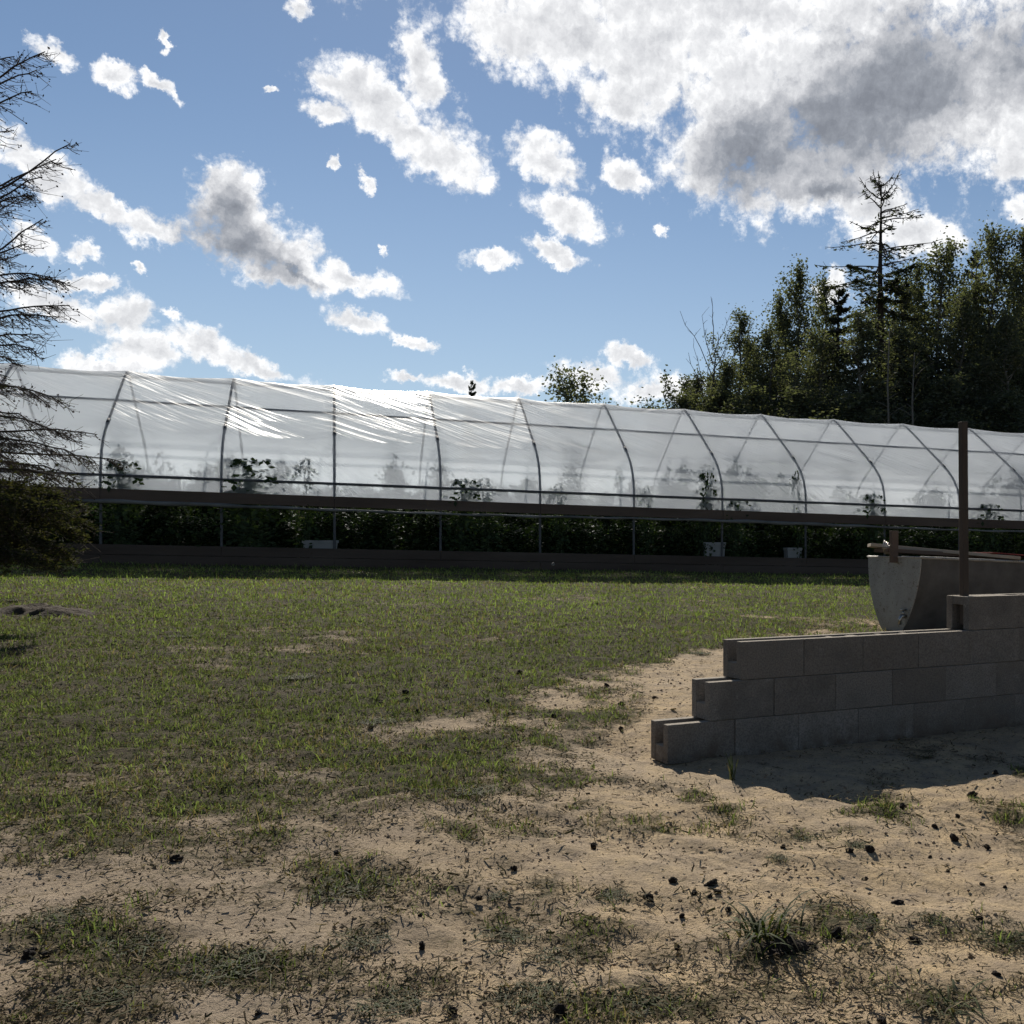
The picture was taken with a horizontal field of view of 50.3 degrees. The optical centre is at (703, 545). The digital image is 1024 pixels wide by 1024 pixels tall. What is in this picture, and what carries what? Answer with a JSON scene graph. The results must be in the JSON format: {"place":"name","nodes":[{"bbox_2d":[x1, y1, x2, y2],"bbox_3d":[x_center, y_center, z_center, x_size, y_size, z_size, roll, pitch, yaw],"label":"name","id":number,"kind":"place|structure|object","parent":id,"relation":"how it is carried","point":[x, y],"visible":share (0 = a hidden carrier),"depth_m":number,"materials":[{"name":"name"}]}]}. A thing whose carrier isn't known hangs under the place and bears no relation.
{"place":"outdoors","nodes":[
{"label":"outdoors","id":0,"kind":"place"},
{"bbox_2d":[0,557,1023,1023],"bbox_3d":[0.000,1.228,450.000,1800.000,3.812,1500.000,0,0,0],"label":"ground","id":1,"kind":"structure","parent":0,"point":[732,859],"depth_m":3.95,"materials":[{"name":"plant"}]},
{"bbox_2d":[7,905,94,932],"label":"grass tuft","id":2,"kind":"object","parent":1,"relation":"on","point":[63,915],"visible":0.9,"depth_m":3.02,"materials":[{"name":"green plant"}]},
{"bbox_2d":[0,603,103,619],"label":"soil mound","id":3,"kind":"object","parent":1,"relation":"on","point":[34,610],"visible":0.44,"depth_m":10.20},
{"bbox_2d":[0,46,137,577],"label":"conifer tree","id":4,"kind":"object","parent":1,"relation":"on","point":[17,533],"visible":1,"depth_m":9.05,"materials":[{"name":"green plant"}]},
{"bbox_2d":[63,503,109,543],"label":"tomato plant","id":5,"kind":"object","parent":1,"relation":"on","point":[91,534],"visible":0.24,"depth_m":17.90,"materials":[{"name":"green plant"}]},
{"bbox_2d":[30,975,159,1023],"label":"grass tuft","id":6,"kind":"object","parent":1,"relation":"on","point":[95,998],"visible":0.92,"depth_m":2.56,"materials":[{"name":"green plant"}]},
{"bbox_2d":[43,928,175,961],"bbox_3d":[-1.591,1.085,2.861,0.320,0.027,0.282,0,0,-15],"label":"grass tuft","id":7,"kind":"object","parent":1,"relation":"on","point":[144,947],"visible":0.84,"depth_m":2.87,"materials":[{"name":"green plant"}]},
{"bbox_2d":[85,462,156,554],"bbox_3d":[-9.741,-0.521,17.759,1.106,1.881,0.349,0,0,-19],"label":"tomato plant","id":8,"kind":"object","parent":1,"relation":"on","point":[119,528],"visible":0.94,"depth_m":17.71,"materials":[{"name":"green plant"}]},
{"bbox_2d":[122,504,167,544],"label":"tomato plant","id":9,"kind":"object","parent":1,"relation":"on","point":[145,540],"visible":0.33,"depth_m":18.21,"materials":[{"name":"green plant"}]},
{"bbox_2d":[139,505,198,555],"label":"tomato plant","id":10,"kind":"object","parent":1,"relation":"on","point":[168,523],"visible":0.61,"depth_m":18.18,"materials":[{"name":"green plant"}]},
{"bbox_2d":[169,513,217,555],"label":"tomato plant","id":11,"kind":"object","parent":1,"relation":"on","point":[194,533],"visible":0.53,"depth_m":18.24,"materials":[{"name":"green plant"}]},
{"bbox_2d":[199,514,252,556],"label":"tomato plant","id":12,"kind":"object","parent":1,"relation":"on","point":[214,539],"visible":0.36,"depth_m":18.48,"materials":[{"name":"green plant"}]},
{"bbox_2d":[161,940,321,990],"bbox_3d":[-1.208,1.097,2.749,0.362,0.031,0.320,0,0,16],"label":"grass tuft","id":13,"kind":"object","parent":1,"relation":"on","point":[249,955],"visible":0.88,"depth_m":2.75,"materials":[{"name":"green plant"}]},
{"bbox_2d":[200,456,293,557],"bbox_3d":[-7.895,-0.539,18.407,1.508,2.021,0.349,0,0,-19],"label":"tomato plant","id":14,"kind":"object","parent":1,"relation":"on","point":[245,528],"visible":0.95,"depth_m":18.35,"materials":[{"name":"green plant"}]},
{"bbox_2d":[254,517,302,557],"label":"tomato plant","id":15,"kind":"object","parent":1,"relation":"on","point":[283,535],"visible":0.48,"depth_m":18.85,"materials":[{"name":"green plant"}]},
{"bbox_2d":[292,504,324,553],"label":"tomato plant","id":16,"kind":"object","parent":1,"relation":"on","point":[308,532],"visible":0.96,"depth_m":18.69,"materials":[{"name":"green plant"}]},
{"bbox_2d":[284,512,339,557],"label":"tomato plant","id":17,"kind":"object","parent":1,"relation":"on","point":[321,530],"visible":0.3,"depth_m":18.96,"materials":[{"name":"green plant"}]},
{"bbox_2d":[318,507,356,558],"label":"tomato plant","id":18,"kind":"object","parent":1,"relation":"on","point":[342,536],"visible":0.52,"depth_m":19.25,"materials":[{"name":"green plant"}]},
{"bbox_2d":[291,864,407,908],"bbox_3d":[-1.142,1.059,3.351,0.423,0.056,0.329,0,0,44],"label":"grass tuft","id":19,"kind":"object","parent":1,"relation":"on","point":[350,886],"visible":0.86,"depth_m":3.32,"materials":[{"name":"green plant"}]},
{"bbox_2d":[303,926,397,954],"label":"grass tuft","id":20,"kind":"object","parent":1,"relation":"on","point":[360,941],"visible":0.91,"depth_m":2.93,"materials":[{"name":"green plant"}]},
{"bbox_2d":[344,517,398,558],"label":"tomato plant","id":21,"kind":"object","parent":1,"relation":"on","point":[360,535],"visible":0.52,"depth_m":19.34,"materials":[{"name":"green plant"}]},
{"bbox_2d":[361,508,408,559],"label":"tomato plant","id":22,"kind":"object","parent":1,"relation":"on","point":[383,522],"visible":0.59,"depth_m":19.37,"materials":[{"name":"green plant"}]},
{"bbox_2d":[335,984,447,1023],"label":"grass tuft","id":23,"kind":"object","parent":1,"relation":"on","point":[393,1003],"visible":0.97,"depth_m":2.58,"materials":[{"name":"green plant"}]},
{"bbox_2d":[393,509,435,559],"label":"tomato plant","id":24,"kind":"object","parent":1,"relation":"on","point":[420,520],"visible":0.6,"depth_m":19.60,"materials":[{"name":"green plant"}]},
{"bbox_2d":[419,510,473,550],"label":"tomato plant","id":25,"kind":"object","parent":1,"relation":"on","point":[434,529],"visible":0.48,"depth_m":19.68,"materials":[{"name":"green plant"}]},
{"bbox_2d":[434,479,487,560],"bbox_3d":[-4.452,-0.366,19.616,1.005,1.812,0.349,0,0,-19],"label":"tomato plant","id":26,"kind":"object","parent":1,"relation":"on","point":[462,537],"visible":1,"depth_m":19.56,"materials":[{"name":"green plant"}]},
{"bbox_2d":[468,512,508,553],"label":"tomato plant","id":27,"kind":"object","parent":1,"relation":"on","point":[485,521],"visible":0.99,"depth_m":19.73,"materials":[{"name":"green plant"}]},
{"bbox_2d":[468,516,511,551],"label":"tomato plant","id":28,"kind":"object","parent":1,"relation":"on","point":[493,544],"visible":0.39,"depth_m":20.04,"materials":[{"name":"green plant"}]},
{"bbox_2d":[466,923,541,955],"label":"grass tuft","id":29,"kind":"object","parent":1,"relation":"on","point":[513,936],"visible":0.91,"depth_m":3.01,"materials":[{"name":"green plant"}]},
{"bbox_2d":[491,523,531,561],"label":"tomato plant","id":30,"kind":"object","parent":1,"relation":"on","point":[517,544],"visible":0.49,"depth_m":20.26,"materials":[{"name":"green plant"}]},
{"bbox_2d":[0,363,1023,574],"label":"greenhouse","id":31,"kind":"object","parent":1,"relation":"on","point":[180,441],"visible":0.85,"depth_m":20.23,"materials":[{"name":"white plastic"}]},
{"bbox_2d":[0,560,1023,1023],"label":"grass","id":32,"kind":"structure","parent":1,"relation":"on","point":[144,612],"depth_m":7.16,"materials":[{"name":"plant"}]},
{"bbox_2d":[0,593,1023,1023],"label":"straw litter","id":33,"kind":"object","parent":1,"relation":"on","point":[152,1009],"visible":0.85,"depth_m":3.25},
{"bbox_2d":[474,973,606,1021],"bbox_3d":[-0.409,1.127,2.634,0.298,0.025,0.263,0,0,29],"label":"grass tuft","id":34,"kind":"object","parent":1,"relation":"on","point":[548,986],"visible":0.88,"depth_m":2.64,"materials":[{"name":"green plant"}]},
{"bbox_2d":[518,513,569,561],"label":"tomato plant","id":35,"kind":"object","parent":1,"relation":"on","point":[546,545],"visible":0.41,"depth_m":20.46,"materials":[{"name":"green plant"}]},
{"bbox_2d":[547,514,573,562],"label":"tomato plant","id":36,"kind":"object","parent":1,"relation":"on","point":[561,537],"visible":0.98,"depth_m":20.19,"materials":[{"name":"green plant"}]},
{"bbox_2d":[547,519,585,562],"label":"tomato plant","id":37,"kind":"object","parent":1,"relation":"on","point":[575,549],"visible":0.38,"depth_m":20.54,"materials":[{"name":"green plant"}]},
{"bbox_2d":[538,355,631,526],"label":"poplar tree","id":38,"kind":"object","parent":1,"relation":"on","point":[566,394],"visible":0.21,"depth_m":45.87,"materials":[{"name":"green plant"}]},
{"bbox_2d":[572,519,618,562],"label":"tomato plant","id":39,"kind":"object","parent":1,"relation":"on","point":[588,537],"visible":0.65,"depth_m":20.68,"materials":[{"name":"green plant"}]},
{"bbox_2d":[592,521,628,554],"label":"tomato plant","id":40,"kind":"object","parent":1,"relation":"on","point":[612,534],"visible":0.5,"depth_m":20.89,"materials":[{"name":"green plant"}]},
{"bbox_2d":[611,520,659,563],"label":"tomato plant","id":41,"kind":"object","parent":1,"relation":"on","point":[628,546],"visible":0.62,"depth_m":20.92,"materials":[{"name":"green plant"}]},
{"bbox_2d":[591,969,713,1023],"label":"grass tuft","id":42,"kind":"object","parent":1,"relation":"on","point":[655,998],"visible":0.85,"depth_m":2.64,"materials":[{"name":"green plant"}]},
{"bbox_2d":[631,364,679,408],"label":"poplar tree","id":43,"kind":"object","parent":1,"relation":"on","point":[667,386],"visible":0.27,"depth_m":43.96,"materials":[{"name":"green plant"}]},
{"bbox_2d":[637,524,677,554],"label":"tomato plant","id":44,"kind":"object","parent":1,"relation":"on","point":[658,542],"visible":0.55,"depth_m":21.12,"materials":[{"name":"green plant"}]},
{"bbox_2d":[652,388,702,410],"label":"poplar tree","id":45,"kind":"object","parent":1,"relation":"on","point":[682,402],"visible":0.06,"depth_m":42.77,"materials":[{"name":"green plant"}]},
{"bbox_2d":[651,716,734,764],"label":"concrete block","id":46,"kind":"structure","parent":1,"relation":"on","point":[684,739],"depth_m":5.30,"materials":[{"name":"concrete"}]},
{"bbox_2d":[679,364,710,410],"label":"poplar tree","id":47,"kind":"object","parent":1,"relation":"on","point":[696,383],"visible":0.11,"depth_m":44.76,"materials":[{"name":"green plant"}]},
{"bbox_2d":[689,472,718,564],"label":"tomato plant","id":48,"kind":"object","parent":1,"relation":"on","point":[704,536],"visible":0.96,"depth_m":21.14,"materials":[{"name":"green plant"}]},
{"bbox_2d":[680,299,754,411],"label":"bare tree","id":49,"kind":"object","parent":1,"relation":"on","point":[713,375],"visible":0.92,"depth_m":42.98,"materials":[{"name":"brown wood"}]},
{"bbox_2d":[686,352,751,412],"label":"poplar tree","id":50,"kind":"object","parent":1,"relation":"on","point":[726,377],"visible":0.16,"depth_m":42.67,"materials":[{"name":"green plant"}]},
{"bbox_2d":[700,303,768,412],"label":"poplar tree","id":51,"kind":"object","parent":1,"relation":"on","point":[742,323],"visible":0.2,"depth_m":45.81,"materials":[{"name":"green plant"}]},
{"bbox_2d":[714,501,757,565],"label":"tomato plant","id":52,"kind":"object","parent":1,"relation":"on","point":[732,549],"visible":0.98,"depth_m":21.36,"materials":[{"name":"green plant"}]},
{"bbox_2d":[695,381,785,416],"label":"poplar tree","id":53,"kind":"object","parent":1,"relation":"on","point":[718,395],"visible":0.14,"depth_m":41.87,"materials":[{"name":"green plant"}]},
{"bbox_2d":[714,381,783,415],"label":"poplar tree","id":54,"kind":"object","parent":1,"relation":"on","point":[755,396],"visible":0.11,"depth_m":40.70,"materials":[{"name":"green plant"}]},
{"bbox_2d":[734,714,798,754],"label":"concrete block","id":55,"kind":"structure","parent":1,"relation":"on","point":[758,735],"depth_m":5.46,"materials":[{"name":"concrete"}]},
{"bbox_2d":[692,676,773,720],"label":"concrete block","id":56,"kind":"structure","parent":55,"relation":"on","point":[720,698],"depth_m":5.40,"materials":[{"name":"concrete"}]},
{"bbox_2d":[723,636,803,679],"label":"concrete block","id":57,"kind":"structure","parent":56,"relation":"on","point":[760,657],"depth_m":5.49,"materials":[{"name":"concrete"}]},
{"bbox_2d":[741,320,807,417],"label":"poplar tree","id":58,"kind":"object","parent":1,"relation":"on","point":[768,340],"visible":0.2,"depth_m":43.99,"materials":[{"name":"green plant"}]},
{"bbox_2d":[701,887,847,959],"bbox_3d":[0.195,1.080,3.069,0.412,0.148,0.443,0,0,-18],"label":"grass tuft","id":59,"kind":"object","parent":1,"relation":"on","point":[762,920],"visible":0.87,"depth_m":3.07,"materials":[{"name":"green plant"}]},
{"bbox_2d":[744,285,810,412],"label":"poplar tree","id":60,"kind":"object","parent":1,"relation":"on","point":[780,310],"visible":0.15,"depth_m":47.71,"materials":[{"name":"green plant"}]},
{"bbox_2d":[758,524,803,557],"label":"tomato plant","id":61,"kind":"object","parent":1,"relation":"on","point":[781,530],"visible":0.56,"depth_m":22.16,"materials":[{"name":"green plant"}]},
{"bbox_2d":[760,935,818,958],"bbox_3d":[0.215,1.135,3.000,0.224,0.054,0.112,0,0,-14],"label":"soil lump","id":62,"kind":"object","parent":1,"relation":"on","point":[788,940],"visible":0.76,"depth_m":2.98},
{"bbox_2d":[759,253,842,416],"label":"poplar tree","id":63,"kind":"object","parent":1,"relation":"on","point":[797,303],"visible":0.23,"depth_m":46.76,"materials":[{"name":"green plant"}]},
{"bbox_2d":[768,381,850,420],"bbox_3d":[3.482,-2.943,38.978,6.231,6.302,5.107,0,0,41],"label":"poplar tree","id":64,"kind":"object","parent":1,"relation":"on","point":[799,402],"visible":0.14,"depth_m":38.95,"materials":[{"name":"green plant"}]},
{"bbox_2d":[762,319,869,419],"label":"poplar tree","id":65,"kind":"object","parent":1,"relation":"on","point":[826,346],"visible":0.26,"depth_m":40.82,"materials":[{"name":"green plant"}]},
{"bbox_2d":[787,269,852,407],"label":"poplar tree","id":66,"kind":"object","parent":1,"relation":"on","point":[821,306],"visible":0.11,"depth_m":48.90,"materials":[{"name":"green plant"}]},
{"bbox_2d":[798,708,857,749],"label":"concrete block","id":67,"kind":"structure","parent":1,"relation":"on","point":[829,728],"depth_m":5.64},
{"bbox_2d":[774,674,834,715],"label":"concrete block","id":68,"kind":"structure","parent":67,"relation":"on","point":[802,694],"depth_m":5.57,"materials":[{"name":"concrete"}]},
{"bbox_2d":[810,530,850,566],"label":"tomato plant","id":69,"kind":"object","parent":1,"relation":"on","point":[832,542],"visible":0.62,"depth_m":22.43,"materials":[{"name":"green plant"}]},
{"bbox_2d":[805,288,867,419],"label":"spruce tree","id":70,"kind":"object","parent":1,"relation":"on","point":[839,309],"visible":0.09,"depth_m":42.84,"materials":[{"name":"green plant"}]},
{"bbox_2d":[828,523,864,558],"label":"tomato plant","id":71,"kind":"object","parent":1,"relation":"on","point":[842,532],"visible":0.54,"depth_m":22.49,"materials":[{"name":"green plant"}]},
{"bbox_2d":[808,385,908,423],"bbox_3d":[5.285,-2.735,38.077,5.107,6.066,6.232,0,0,8],"label":"poplar tree","id":72,"kind":"object","parent":1,"relation":"on","point":[856,407],"visible":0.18,"depth_m":37.81,"materials":[{"name":"green plant"}]},
{"bbox_2d":[810,302,914,423],"bbox_3d":[5.671,-4.447,39.866,4.986,9.464,5.538,0,0,-13],"label":"poplar tree","id":73,"kind":"object","parent":1,"relation":"on","point":[861,341],"visible":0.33,"depth_m":39.66,"materials":[{"name":"green plant"}]},
{"bbox_2d":[848,494,888,567],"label":"tomato plant","id":74,"kind":"object","parent":1,"relation":"on","point":[869,533],"visible":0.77,"depth_m":22.35,"materials":[{"name":"green plant"}]},
{"bbox_2d":[814,170,941,422],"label":"spruce tree","id":75,"kind":"object","parent":1,"relation":"on","point":[892,286],"visible":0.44,"depth_m":43.74,"materials":[{"name":"green plant"}]},
{"bbox_2d":[857,703,913,742],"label":"concrete block","id":76,"kind":"structure","parent":1,"relation":"on","point":[886,723],"depth_m":5.82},
{"bbox_2d":[835,670,891,709],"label":"concrete block","id":77,"kind":"structure","parent":76,"relation":"on","point":[862,689],"depth_m":5.75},
{"bbox_2d":[786,634,862,675],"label":"concrete block","id":78,"kind":"structure","parent":77,"relation":"on","point":[831,653],"depth_m":5.66,"materials":[{"name":"concrete"}]},
{"bbox_2d":[843,631,917,671],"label":"concrete block","id":79,"kind":"structure","parent":77,"relation":"on","point":[887,650],"depth_m":5.84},
{"bbox_2d":[865,275,936,419],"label":"poplar tree","id":80,"kind":"object","parent":1,"relation":"on","point":[903,308],"visible":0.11,"depth_m":44.81,"materials":[{"name":"green plant"}]},
{"bbox_2d":[847,313,981,427],"bbox_3d":[7.569,-4.179,39.900,6.232,9.141,5.107,0,0,-16],"label":"poplar tree","id":81,"kind":"object","parent":1,"relation":"on","point":[902,367],"visible":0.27,"depth_m":39.90,"materials":[{"name":"green plant"}]},
{"bbox_2d":[867,248,965,406],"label":"poplar tree","id":82,"kind":"object","parent":1,"relation":"on","point":[918,279],"visible":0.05,"depth_m":46.57,"materials":[{"name":"green plant"}]},
{"bbox_2d":[870,226,996,426],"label":"poplar tree","id":83,"kind":"object","parent":1,"relation":"on","point":[943,259],"visible":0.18,"depth_m":45.61,"materials":[{"name":"green plant"}]},
{"bbox_2d":[873,979,993,1023],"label":"grass tuft","id":84,"kind":"object","parent":1,"relation":"on","point":[947,1000],"visible":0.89,"depth_m":2.66,"materials":[{"name":"green plant"}]},
{"bbox_2d":[912,699,965,737],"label":"concrete block","id":85,"kind":"structure","parent":1,"relation":"on","point":[939,717],"depth_m":6.00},
{"bbox_2d":[892,666,945,704],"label":"concrete block","id":86,"kind":"structure","parent":85,"relation":"on","point":[918,685],"depth_m":5.92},
{"bbox_2d":[902,628,969,667],"bbox_3d":[1.323,0.588,6.102,0.380,0.193,0.190,0,0,-28],"label":"concrete block","id":87,"kind":"object","parent":86,"relation":"on","point":[943,647],"depth_m":6.02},
{"bbox_2d":[867,555,1023,630],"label":"metal trough","id":88,"kind":"object","parent":1,"relation":"on","point":[910,592],"visible":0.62,"depth_m":11.33,"materials":[{"name":"grey metal"}]},
{"bbox_2d":[874,548,1004,559],"bbox_3d":[2.689,0.100,11.759,1.593,0.040,0.340,3,-2,-16],"label":"plank","id":89,"kind":"object","parent":88,"relation":"on","point":[920,552],"visible":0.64,"depth_m":11.54,"materials":[{"name":"brown wood"}]},
{"bbox_2d":[867,543,1020,559],"bbox_3d":[2.636,0.072,11.669,1.644,0.037,0.220,5,-3,-1],"label":"plank","id":90,"kind":"object","parent":88,"relation":"on","point":[997,556],"visible":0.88,"depth_m":11.56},
{"bbox_2d":[897,368,994,533],"bbox_3d":[9.069,-3.017,38.935,5.107,6.850,6.232,0,0,0],"label":"poplar tree","id":91,"kind":"object","parent":1,"relation":"on","point":[946,390],"visible":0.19,"depth_m":38.62,"materials":[{"name":"green plant"}]},
{"bbox_2d":[913,284,1009,428],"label":"poplar tree","id":92,"kind":"object","parent":1,"relation":"on","point":[962,314],"visible":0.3,"depth_m":41.73,"materials":[{"name":"green plant"}]},
{"bbox_2d":[942,209,1023,429],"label":"poplar tree","id":93,"kind":"object","parent":1,"relation":"on","point":[992,244],"visible":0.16,"depth_m":45.81,"materials":[{"name":"green plant"}]},
{"bbox_2d":[942,219,1023,429],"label":"poplar tree","id":94,"kind":"object","parent":1,"relation":"on","point":[1017,276],"visible":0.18,"depth_m":44.75,"materials":[{"name":"green plant"}]},
{"bbox_2d":[950,385,1023,432],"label":"poplar tree","id":95,"kind":"object","parent":1,"relation":"on","point":[1014,421],"visible":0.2,"depth_m":38.78,"materials":[{"name":"green plant"}]},
{"bbox_2d":[968,504,1007,558],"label":"tomato plant","id":96,"kind":"object","parent":1,"relation":"on","point":[986,545],"visible":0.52,"depth_m":23.30,"materials":[{"name":"green plant"}]},
{"bbox_2d":[966,694,1014,730],"bbox_3d":[1.630,0.979,6.270,0.380,0.193,0.190,0,0,-28],"label":"concrete block","id":97,"kind":"object","parent":1,"relation":"on","point":[993,712],"depth_m":6.18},
{"bbox_2d":[946,662,995,699],"bbox_3d":[1.498,0.784,6.197,0.380,0.193,0.190,0,0,-28],"label":"concrete block","id":98,"kind":"object","parent":97,"relation":"on","point":[964,681],"depth_m":6.11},
{"bbox_2d":[949,628,1018,663],"bbox_3d":[1.658,0.588,6.285,0.380,0.193,0.190,0,0,-28],"label":"concrete block","id":99,"kind":"object","parent":98,"relation":"on","point":[993,645],"depth_m":6.20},
{"bbox_2d":[947,594,1017,629],"bbox_3d":[1.648,0.392,6.278,0.380,0.193,0.190,0,0,-28],"label":"concrete block","id":100,"kind":"object","parent":99,"relation":"on","point":[989,611],"depth_m":6.20,"materials":[{"name":"concrete"}]},
{"bbox_2d":[958,421,968,624],"bbox_3d":[1.521,-0.128,6.210,0.041,1.186,0.040,-1,0,-24],"label":"wooden post","id":101,"kind":"object","parent":100,"relation":"in","point":[963,511],"visible":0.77,"depth_m":6.19,"materials":[{"name":"brown wood"}]},
{"bbox_2d":[958,304,1023,432],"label":"poplar tree","id":102,"kind":"object","parent":1,"relation":"on","point":[1004,322],"visible":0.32,"depth_m":40.86,"materials":[{"name":"green plant"}]},
{"bbox_2d":[1014,693,1023,725],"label":"concrete block","id":103,"kind":"object","parent":1,"relation":"on","point":[1019,709],"depth_m":6.30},
{"bbox_2d":[993,660,1023,695],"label":"concrete block","id":104,"kind":"structure","parent":103,"relation":"on","point":[1009,677],"depth_m":6.26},
{"bbox_2d":[0,0,1023,408],"label":"sky","id":105,"kind":"structure","parent":0,"point":[438,196],"materials":[{"name":"blue"}]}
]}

